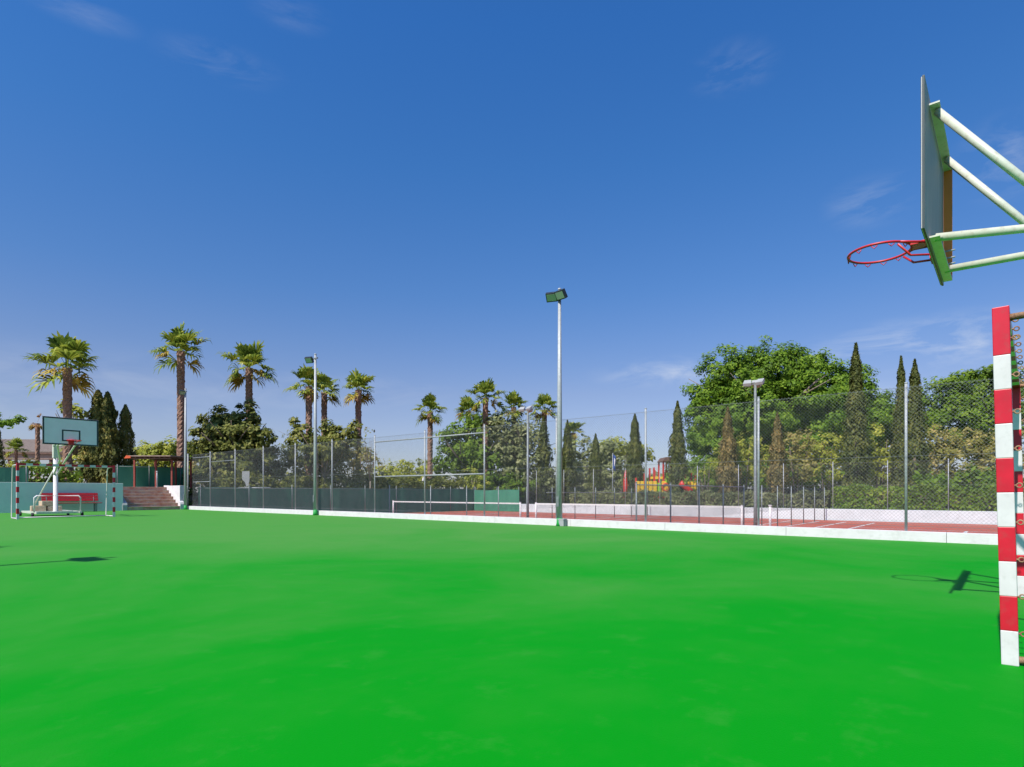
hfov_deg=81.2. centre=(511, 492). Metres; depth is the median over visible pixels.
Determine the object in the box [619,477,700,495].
shrub
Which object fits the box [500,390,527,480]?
palm tree
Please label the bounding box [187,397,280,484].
loquat tree
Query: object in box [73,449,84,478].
shrub
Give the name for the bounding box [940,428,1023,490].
shrub
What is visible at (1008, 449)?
handball goal
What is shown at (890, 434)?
plane tree
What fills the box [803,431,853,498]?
shrub
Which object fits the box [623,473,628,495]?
play post
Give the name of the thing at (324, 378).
palm tree
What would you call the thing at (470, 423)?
olive tree
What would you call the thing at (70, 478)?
hedge
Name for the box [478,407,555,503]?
olive tree
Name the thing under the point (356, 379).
palm tree
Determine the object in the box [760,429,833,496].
shrub
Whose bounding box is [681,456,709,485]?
leafy tree
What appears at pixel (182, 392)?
floodlight pole
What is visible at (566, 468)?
cypress tree
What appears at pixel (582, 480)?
shrub
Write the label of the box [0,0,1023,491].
sky
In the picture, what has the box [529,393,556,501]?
palm tree
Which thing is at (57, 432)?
basketball hoop
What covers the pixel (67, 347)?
palm tree
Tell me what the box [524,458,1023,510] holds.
chain link fence
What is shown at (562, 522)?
concrete block
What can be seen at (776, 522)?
court lines
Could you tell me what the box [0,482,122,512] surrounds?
garden wall
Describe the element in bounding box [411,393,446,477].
palm tree
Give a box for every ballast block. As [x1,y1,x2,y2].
[30,506,44,510]
[39,501,52,505]
[45,506,61,510]
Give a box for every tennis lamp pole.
[518,406,532,517]
[743,378,764,525]
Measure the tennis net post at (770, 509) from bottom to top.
1.120 m
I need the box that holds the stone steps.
[123,485,183,510]
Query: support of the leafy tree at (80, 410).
on the terrace
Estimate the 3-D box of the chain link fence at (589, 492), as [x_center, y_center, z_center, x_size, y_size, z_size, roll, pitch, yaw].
[2.243,0.657,33.076,0.073,1.925,23.202,0,0,40]
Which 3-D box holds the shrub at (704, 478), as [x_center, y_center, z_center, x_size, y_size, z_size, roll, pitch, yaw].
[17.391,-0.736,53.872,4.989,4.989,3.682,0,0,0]
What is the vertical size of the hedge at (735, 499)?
2.132 m
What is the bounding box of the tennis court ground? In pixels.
[411,511,997,533]
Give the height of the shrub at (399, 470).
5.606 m
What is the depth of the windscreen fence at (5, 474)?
33.55 m
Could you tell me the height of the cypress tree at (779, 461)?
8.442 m
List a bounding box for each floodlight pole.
[179,388,187,509]
[304,354,317,514]
[545,288,567,525]
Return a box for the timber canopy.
[125,455,194,487]
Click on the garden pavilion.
(45, 450)
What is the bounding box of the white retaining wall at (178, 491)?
[169,485,183,501]
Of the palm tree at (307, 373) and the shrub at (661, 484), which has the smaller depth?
the palm tree at (307, 373)
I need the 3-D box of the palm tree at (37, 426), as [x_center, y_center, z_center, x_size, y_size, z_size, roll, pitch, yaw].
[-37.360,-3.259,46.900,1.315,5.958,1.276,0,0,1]
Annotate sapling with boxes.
[355,427,379,487]
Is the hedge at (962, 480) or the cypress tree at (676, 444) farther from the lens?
the cypress tree at (676, 444)
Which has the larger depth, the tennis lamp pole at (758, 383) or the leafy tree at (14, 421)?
the leafy tree at (14, 421)
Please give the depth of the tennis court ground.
32.04 m
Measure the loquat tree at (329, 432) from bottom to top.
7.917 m
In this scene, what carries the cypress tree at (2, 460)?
on the terrace
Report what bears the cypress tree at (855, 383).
on the ground
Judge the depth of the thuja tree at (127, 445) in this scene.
41.79 m
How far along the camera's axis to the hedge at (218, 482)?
48.30 m
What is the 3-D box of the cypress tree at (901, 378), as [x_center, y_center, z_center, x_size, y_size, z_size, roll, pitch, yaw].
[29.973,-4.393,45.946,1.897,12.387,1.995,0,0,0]
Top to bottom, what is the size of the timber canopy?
2.056 m
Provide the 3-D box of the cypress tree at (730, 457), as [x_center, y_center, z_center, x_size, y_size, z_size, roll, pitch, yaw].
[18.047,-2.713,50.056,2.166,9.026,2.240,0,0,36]
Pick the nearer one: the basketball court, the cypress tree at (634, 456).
the basketball court
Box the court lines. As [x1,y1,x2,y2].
[458,512,975,532]
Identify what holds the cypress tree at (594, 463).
on the ground
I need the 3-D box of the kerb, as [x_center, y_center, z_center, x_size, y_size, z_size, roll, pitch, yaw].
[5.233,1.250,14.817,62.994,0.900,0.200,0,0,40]
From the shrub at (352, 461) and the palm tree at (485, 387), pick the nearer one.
the shrub at (352, 461)
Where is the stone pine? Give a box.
[588,436,655,497]
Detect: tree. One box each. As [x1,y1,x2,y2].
[0,412,26,444]
[0,431,6,466]
[21,331,97,478]
[28,413,41,478]
[55,399,90,478]
[77,389,123,482]
[118,404,137,465]
[132,435,192,466]
[150,322,212,485]
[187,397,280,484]
[187,443,202,485]
[219,339,278,461]
[281,416,371,480]
[283,363,331,487]
[305,372,340,435]
[342,368,374,479]
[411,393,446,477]
[432,408,517,487]
[454,395,482,438]
[465,378,508,482]
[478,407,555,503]
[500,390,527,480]
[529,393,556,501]
[533,416,553,502]
[562,420,577,503]
[562,422,585,490]
[562,435,643,495]
[586,433,604,496]
[624,414,644,497]
[664,400,690,497]
[679,335,896,492]
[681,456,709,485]
[714,407,741,497]
[765,411,791,498]
[837,342,874,492]
[840,392,895,485]
[882,423,995,483]
[884,363,1023,486]
[887,355,912,492]
[895,358,931,492]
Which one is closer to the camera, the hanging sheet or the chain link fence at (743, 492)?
the chain link fence at (743, 492)
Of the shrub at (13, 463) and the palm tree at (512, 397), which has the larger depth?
the palm tree at (512, 397)
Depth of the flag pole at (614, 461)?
53.98 m
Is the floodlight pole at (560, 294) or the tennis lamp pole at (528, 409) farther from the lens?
the tennis lamp pole at (528, 409)
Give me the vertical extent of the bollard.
1.000 m
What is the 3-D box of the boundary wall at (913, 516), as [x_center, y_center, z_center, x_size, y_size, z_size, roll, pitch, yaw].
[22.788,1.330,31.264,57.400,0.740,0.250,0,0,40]
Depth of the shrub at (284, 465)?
49.24 m
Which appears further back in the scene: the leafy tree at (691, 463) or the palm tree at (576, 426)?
the leafy tree at (691, 463)
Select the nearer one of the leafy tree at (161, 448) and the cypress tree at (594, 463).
the cypress tree at (594, 463)
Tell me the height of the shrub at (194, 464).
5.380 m
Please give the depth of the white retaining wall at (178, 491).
35.17 m
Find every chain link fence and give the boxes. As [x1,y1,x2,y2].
[187,376,1023,532]
[383,485,648,518]
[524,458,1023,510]
[630,482,824,525]
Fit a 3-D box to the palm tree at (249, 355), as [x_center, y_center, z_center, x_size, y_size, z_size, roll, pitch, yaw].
[-22.953,-5.754,52.126,5.307,14.967,4.489,0,0,-9]
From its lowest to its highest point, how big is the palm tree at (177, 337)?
14.117 m
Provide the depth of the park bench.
30.73 m
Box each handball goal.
[11,463,114,518]
[992,305,1023,666]
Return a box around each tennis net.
[392,500,520,516]
[535,502,742,524]
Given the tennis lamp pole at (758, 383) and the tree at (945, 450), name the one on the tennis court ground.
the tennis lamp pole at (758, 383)
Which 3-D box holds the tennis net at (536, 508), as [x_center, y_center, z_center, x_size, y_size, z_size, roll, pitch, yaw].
[5.315,1.070,27.765,10.712,1.100,0.112,0,0,40]
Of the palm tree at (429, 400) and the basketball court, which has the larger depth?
the palm tree at (429, 400)
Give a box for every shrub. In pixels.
[2,456,46,474]
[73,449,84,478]
[188,459,245,486]
[244,445,303,486]
[275,440,346,487]
[322,437,386,487]
[364,458,449,487]
[461,466,490,489]
[478,470,540,498]
[545,458,591,500]
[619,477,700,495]
[679,457,718,496]
[698,431,769,491]
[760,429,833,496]
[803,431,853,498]
[843,422,911,492]
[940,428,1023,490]
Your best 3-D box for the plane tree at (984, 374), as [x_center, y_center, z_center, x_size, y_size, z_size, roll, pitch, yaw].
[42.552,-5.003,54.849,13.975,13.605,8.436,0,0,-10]
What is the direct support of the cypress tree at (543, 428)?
on the ground
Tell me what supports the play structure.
on the ground
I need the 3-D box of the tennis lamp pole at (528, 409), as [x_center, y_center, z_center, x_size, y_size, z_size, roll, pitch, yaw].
[0.821,-1.457,31.524,0.790,6.154,0.618,0,0,40]
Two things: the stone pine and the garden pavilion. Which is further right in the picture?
the stone pine
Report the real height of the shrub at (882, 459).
7.390 m
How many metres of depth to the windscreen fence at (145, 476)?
38.72 m
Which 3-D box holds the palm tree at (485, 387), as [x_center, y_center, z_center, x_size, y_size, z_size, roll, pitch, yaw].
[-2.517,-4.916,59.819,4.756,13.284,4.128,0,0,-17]
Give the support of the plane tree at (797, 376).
on the ground
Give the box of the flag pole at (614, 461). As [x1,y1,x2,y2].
[612,453,615,489]
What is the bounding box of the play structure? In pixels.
[635,457,671,497]
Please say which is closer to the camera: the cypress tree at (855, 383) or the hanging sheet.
the hanging sheet
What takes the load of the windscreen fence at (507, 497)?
on the tennis court ground
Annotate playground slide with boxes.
[678,474,695,495]
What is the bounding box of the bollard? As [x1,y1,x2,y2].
[156,471,157,486]
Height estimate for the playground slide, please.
3.474 m
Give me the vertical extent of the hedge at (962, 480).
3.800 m
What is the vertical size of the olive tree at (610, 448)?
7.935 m
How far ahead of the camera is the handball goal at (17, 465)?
23.09 m
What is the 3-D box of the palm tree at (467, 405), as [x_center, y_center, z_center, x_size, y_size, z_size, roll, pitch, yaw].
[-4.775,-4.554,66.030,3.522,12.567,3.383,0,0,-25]
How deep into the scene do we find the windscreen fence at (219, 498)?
42.36 m
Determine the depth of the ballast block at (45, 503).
25.23 m
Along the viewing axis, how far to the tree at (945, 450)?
46.39 m
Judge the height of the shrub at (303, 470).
6.603 m
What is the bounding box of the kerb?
[188,506,997,544]
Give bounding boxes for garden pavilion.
[1,439,81,477]
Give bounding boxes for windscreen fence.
[0,466,27,481]
[115,464,182,486]
[198,484,474,512]
[474,487,519,511]
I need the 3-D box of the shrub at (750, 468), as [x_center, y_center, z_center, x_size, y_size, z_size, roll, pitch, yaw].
[19.604,-1.782,52.201,6.505,7.077,4.336,0,0,0]
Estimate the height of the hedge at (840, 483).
5.044 m
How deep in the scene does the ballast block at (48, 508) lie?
25.38 m
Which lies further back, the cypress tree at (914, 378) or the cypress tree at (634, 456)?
the cypress tree at (634, 456)
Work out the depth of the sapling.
45.94 m
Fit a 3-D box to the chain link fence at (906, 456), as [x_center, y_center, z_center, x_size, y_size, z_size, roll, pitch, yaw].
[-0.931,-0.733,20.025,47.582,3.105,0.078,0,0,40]
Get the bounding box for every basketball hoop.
[19,416,97,516]
[847,75,1023,285]
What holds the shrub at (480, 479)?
on the ground
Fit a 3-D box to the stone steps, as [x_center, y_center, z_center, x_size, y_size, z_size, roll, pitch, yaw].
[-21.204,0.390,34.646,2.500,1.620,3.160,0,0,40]
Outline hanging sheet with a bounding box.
[242,471,249,486]
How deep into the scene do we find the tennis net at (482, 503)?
34.31 m
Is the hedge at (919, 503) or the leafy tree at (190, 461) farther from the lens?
the leafy tree at (190, 461)
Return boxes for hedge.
[0,461,83,482]
[182,467,563,507]
[499,467,893,498]
[569,488,831,508]
[830,481,1023,510]
[912,461,1023,492]
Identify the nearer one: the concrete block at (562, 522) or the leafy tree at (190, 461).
the concrete block at (562, 522)
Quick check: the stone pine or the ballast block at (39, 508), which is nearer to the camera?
the ballast block at (39, 508)
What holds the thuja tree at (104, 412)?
on the terrace
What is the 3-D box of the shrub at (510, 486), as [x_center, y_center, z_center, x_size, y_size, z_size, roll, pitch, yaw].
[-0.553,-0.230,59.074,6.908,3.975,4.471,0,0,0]
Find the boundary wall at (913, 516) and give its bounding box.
[521,504,996,524]
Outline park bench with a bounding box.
[41,493,101,511]
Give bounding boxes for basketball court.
[0,509,1023,766]
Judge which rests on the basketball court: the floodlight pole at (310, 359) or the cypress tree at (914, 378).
the floodlight pole at (310, 359)
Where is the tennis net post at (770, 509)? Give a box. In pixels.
[768,505,772,525]
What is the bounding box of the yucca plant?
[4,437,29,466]
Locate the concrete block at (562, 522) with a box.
[557,519,566,525]
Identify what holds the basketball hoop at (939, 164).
on the basketball court

